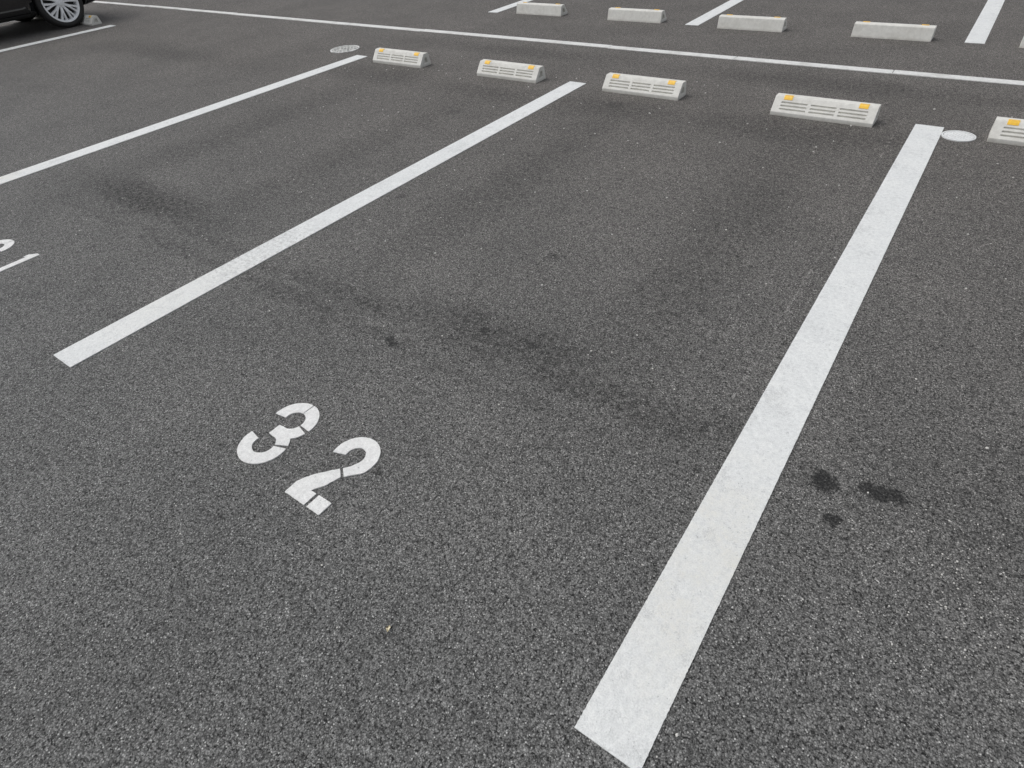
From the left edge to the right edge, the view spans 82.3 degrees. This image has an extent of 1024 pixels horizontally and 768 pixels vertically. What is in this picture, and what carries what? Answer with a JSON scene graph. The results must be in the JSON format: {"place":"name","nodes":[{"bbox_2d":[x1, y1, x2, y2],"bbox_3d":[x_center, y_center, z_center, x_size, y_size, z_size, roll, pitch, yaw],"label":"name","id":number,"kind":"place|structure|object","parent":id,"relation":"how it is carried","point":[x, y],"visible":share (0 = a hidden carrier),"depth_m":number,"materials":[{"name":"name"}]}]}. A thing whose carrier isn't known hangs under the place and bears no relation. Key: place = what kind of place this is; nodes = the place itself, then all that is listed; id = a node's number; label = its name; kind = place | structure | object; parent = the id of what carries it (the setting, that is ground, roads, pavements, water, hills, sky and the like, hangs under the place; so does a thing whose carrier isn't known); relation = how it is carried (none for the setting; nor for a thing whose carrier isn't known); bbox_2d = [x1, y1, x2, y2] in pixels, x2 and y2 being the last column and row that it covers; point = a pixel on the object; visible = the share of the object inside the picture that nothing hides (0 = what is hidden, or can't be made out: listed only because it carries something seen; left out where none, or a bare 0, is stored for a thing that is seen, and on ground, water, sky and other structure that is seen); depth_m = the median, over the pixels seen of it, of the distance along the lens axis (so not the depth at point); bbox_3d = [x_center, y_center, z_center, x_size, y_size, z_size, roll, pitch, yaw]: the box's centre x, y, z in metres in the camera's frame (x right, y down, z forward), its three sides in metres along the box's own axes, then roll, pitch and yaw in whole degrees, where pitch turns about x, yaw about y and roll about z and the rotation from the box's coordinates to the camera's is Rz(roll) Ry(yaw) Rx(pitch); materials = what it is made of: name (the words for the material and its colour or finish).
{"place":"outdoors","nodes":[
{"label":"outdoors","id":0,"kind":"place"},
{"bbox_2d":[0,0,1023,767],"bbox_3d":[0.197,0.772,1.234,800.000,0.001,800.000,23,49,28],"label":"ground","id":1,"kind":"structure","parent":0,"point":[146,514],"depth_m":2.10,"materials":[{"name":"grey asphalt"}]},
{"bbox_2d":[0,239,39,271],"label":"painted bay number","id":2,"kind":"object","parent":1,"relation":"on","point":[8,243],"visible":1,"depth_m":3.12,"materials":[{"name":"white paint"}]},
{"bbox_2d":[0,0,94,27],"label":"parked car","id":3,"kind":"object","parent":1,"relation":"on","point":[65,13],"visible":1,"depth_m":8.21,"materials":[{"name":"black paint"}]},
{"bbox_2d":[0,25,114,51],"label":"painted bay line","id":4,"kind":"object","parent":1,"relation":"on","point":[46,40],"visible":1,"depth_m":7.86,"materials":[{"name":"white paint"}]},
{"bbox_2d":[79,14,101,25],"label":"wheel stop","id":5,"kind":"object","parent":1,"relation":"on","point":[91,20],"visible":0.57,"depth_m":8.48,"materials":[{"name":"concrete"}]},
{"bbox_2d":[94,1,110,3],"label":"border block","id":6,"kind":"structure","parent":1,"relation":"on","point":[101,2],"depth_m":10.14,"materials":[{"name":"concrete"}]},
{"bbox_2d":[108,2,147,6],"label":"border block","id":7,"kind":"structure","parent":1,"relation":"on","point":[128,4],"depth_m":9.73,"materials":[{"name":"concrete"}]},
{"bbox_2d":[145,5,187,9],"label":"border block","id":8,"kind":"structure","parent":1,"relation":"on","point":[164,7],"depth_m":9.18,"materials":[{"name":"concrete"}]},
{"bbox_2d":[0,55,366,184],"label":"painted bay line","id":9,"kind":"object","parent":1,"relation":"on","point":[92,148],"visible":1,"depth_m":4.69,"materials":[{"name":"white paint"}]},
{"bbox_2d":[186,9,234,14],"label":"border block","id":10,"kind":"structure","parent":1,"relation":"on","point":[209,11],"depth_m":8.61,"materials":[{"name":"concrete"}]},
{"bbox_2d":[232,13,289,18],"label":"border block","id":11,"kind":"structure","parent":1,"relation":"on","point":[262,16],"depth_m":8.05,"materials":[{"name":"concrete"}]},
{"bbox_2d":[237,403,380,514],"bbox_3d":[-0.675,0.218,1.933,0.476,0.004,0.307,23,49,28],"label":"painted bay number","id":12,"kind":"object","parent":1,"relation":"on","point":[301,491],"visible":1,"depth_m":1.92,"materials":[{"name":"white paint"}]},
{"bbox_2d":[285,18,350,24],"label":"border block","id":13,"kind":"structure","parent":1,"relation":"on","point":[321,21],"depth_m":7.47,"materials":[{"name":"concrete"}]},
{"bbox_2d":[54,81,585,367],"bbox_3d":[-0.651,-1.275,3.586,0.155,0.004,4.113,23,49,28],"label":"painted bay line","id":14,"kind":"object","parent":1,"relation":"on","point":[78,352],"visible":1,"depth_m":3.02,"materials":[{"name":"white paint"}]},
{"bbox_2d":[330,45,359,52],"bbox_3d":[-1.778,-3.564,6.237,0.310,0.007,0.310,23,49,28],"label":"manhole cover","id":15,"kind":"object","parent":1,"relation":"on","point":[345,48],"visible":1,"depth_m":6.22,"materials":[{"name":"metal"}]},
{"bbox_2d":[348,23,423,31],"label":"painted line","id":16,"kind":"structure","parent":1,"relation":"on","point":[386,27],"depth_m":6.93,"materials":[{"name":"paint"}]},
{"bbox_2d":[373,48,430,67],"bbox_3d":[-1.065,-3.124,5.601,0.624,0.108,0.150,23,49,27],"label":"wheel stop","id":17,"kind":"object","parent":1,"relation":"on","point":[414,59],"visible":1,"depth_m":5.55,"materials":[{"name":"concrete"}]},
{"bbox_2d":[421,29,509,38],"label":"border block","id":18,"kind":"structure","parent":1,"relation":"on","point":[467,34],"depth_m":6.37,"materials":[{"name":"concrete"}]},
{"bbox_2d":[489,0,531,12],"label":"painted bay line","id":19,"kind":"object","parent":1,"relation":"on","point":[504,8],"visible":0.83,"depth_m":7.34,"materials":[{"name":"white paint"}]},
{"bbox_2d":[477,59,545,82],"bbox_3d":[-0.015,-2.676,4.997,0.624,0.108,0.150,23,49,28],"label":"wheel stop","id":20,"kind":"object","parent":1,"relation":"on","point":[522,72],"visible":1,"depth_m":4.95,"materials":[{"name":"concrete"}]},
{"bbox_2d":[516,2,566,15],"bbox_3d":[0.345,-4.415,6.889,0.624,0.108,0.150,23,49,28],"label":"wheel stop","id":21,"kind":"object","parent":1,"relation":"on","point":[546,9],"visible":1,"depth_m":6.83,"materials":[{"name":"concrete"}]},
{"bbox_2d":[506,36,611,47],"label":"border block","id":22,"kind":"structure","parent":1,"relation":"on","point":[561,42],"depth_m":5.80,"materials":[{"name":"concrete"}]},
{"bbox_2d":[607,7,665,22],"bbox_3d":[1.339,-3.970,6.295,0.624,0.108,0.150,23,49,28],"label":"wheel stop","id":23,"kind":"object","parent":1,"relation":"on","point":[638,15],"visible":1,"depth_m":6.24,"materials":[{"name":"concrete"}]},
{"bbox_2d":[602,72,685,100],"bbox_3d":[0.995,-2.259,4.433,0.624,0.108,0.150,23,49,28],"label":"wheel stop","id":24,"kind":"object","parent":1,"relation":"on","point":[660,88],"visible":1,"depth_m":4.39,"materials":[{"name":"concrete"}]},
{"bbox_2d":[608,46,736,59],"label":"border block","id":25,"kind":"structure","parent":1,"relation":"on","point":[675,52],"depth_m":5.24,"materials":[{"name":"concrete"}]},
{"bbox_2d":[685,0,742,25],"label":"painted bay line","id":26,"kind":"object","parent":1,"relation":"on","point":[705,17],"visible":1,"depth_m":6.32,"materials":[{"name":"white paint"}]},
{"bbox_2d":[717,14,786,31],"bbox_3d":[2.326,-3.507,5.681,0.624,0.108,0.150,23,49,27],"label":"wheel stop","id":27,"kind":"object","parent":1,"relation":"on","point":[754,23],"visible":1,"depth_m":5.63,"materials":[{"name":"concrete"}]},
{"bbox_2d":[574,124,943,767],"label":"painted bay line","id":28,"kind":"object","parent":1,"relation":"on","point":[625,712],"visible":1,"depth_m":1.65,"materials":[{"name":"white paint"}]},
{"bbox_2d":[734,56,893,73],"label":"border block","id":29,"kind":"structure","parent":1,"relation":"on","point":[863,69],"depth_m":4.67,"materials":[{"name":"concrete"}]},
{"bbox_2d":[770,93,880,127],"bbox_3d":[2.027,-1.789,3.807,0.624,0.108,0.150,23,49,28],"label":"wheel stop","id":30,"kind":"object","parent":1,"relation":"on","point":[855,113],"visible":1,"depth_m":3.77,"materials":[{"name":"concrete"}]},
{"bbox_2d":[851,21,936,41],"bbox_3d":[3.328,-3.087,5.115,0.624,0.108,0.150,23,49,28],"label":"wheel stop","id":31,"kind":"object","parent":1,"relation":"on","point":[897,31],"visible":1,"depth_m":5.07,"materials":[{"name":"concrete"}]},
{"bbox_2d":[892,70,1023,85],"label":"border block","id":32,"kind":"structure","parent":1,"relation":"on","point":[966,78],"depth_m":4.22,"materials":[{"name":"concrete"}]},
{"bbox_2d":[941,130,975,141],"bbox_3d":[2.636,-1.464,3.461,0.176,0.006,0.176,23,49,28],"label":"manhole cover","id":33,"kind":"object","parent":1,"relation":"on","point":[957,136],"visible":1,"depth_m":3.46,"materials":[{"name":"metal"}]},
{"bbox_2d":[964,0,1004,43],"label":"painted bay line","id":34,"kind":"object","parent":1,"relation":"on","point":[982,27],"visible":1,"depth_m":5.28,"materials":[{"name":"white paint"}]},
{"bbox_2d":[987,116,1023,145],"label":"wheel stop","id":35,"kind":"object","parent":1,"relation":"on","point":[1006,130],"visible":1,"depth_m":3.33,"materials":[{"name":"concrete"}]},
{"bbox_2d":[1019,37,1023,47],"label":"wheel stop","id":36,"kind":"object","parent":1,"relation":"on","point":[1021,44],"visible":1,"depth_m":4.65,"materials":[{"name":"concrete"}]}
]}

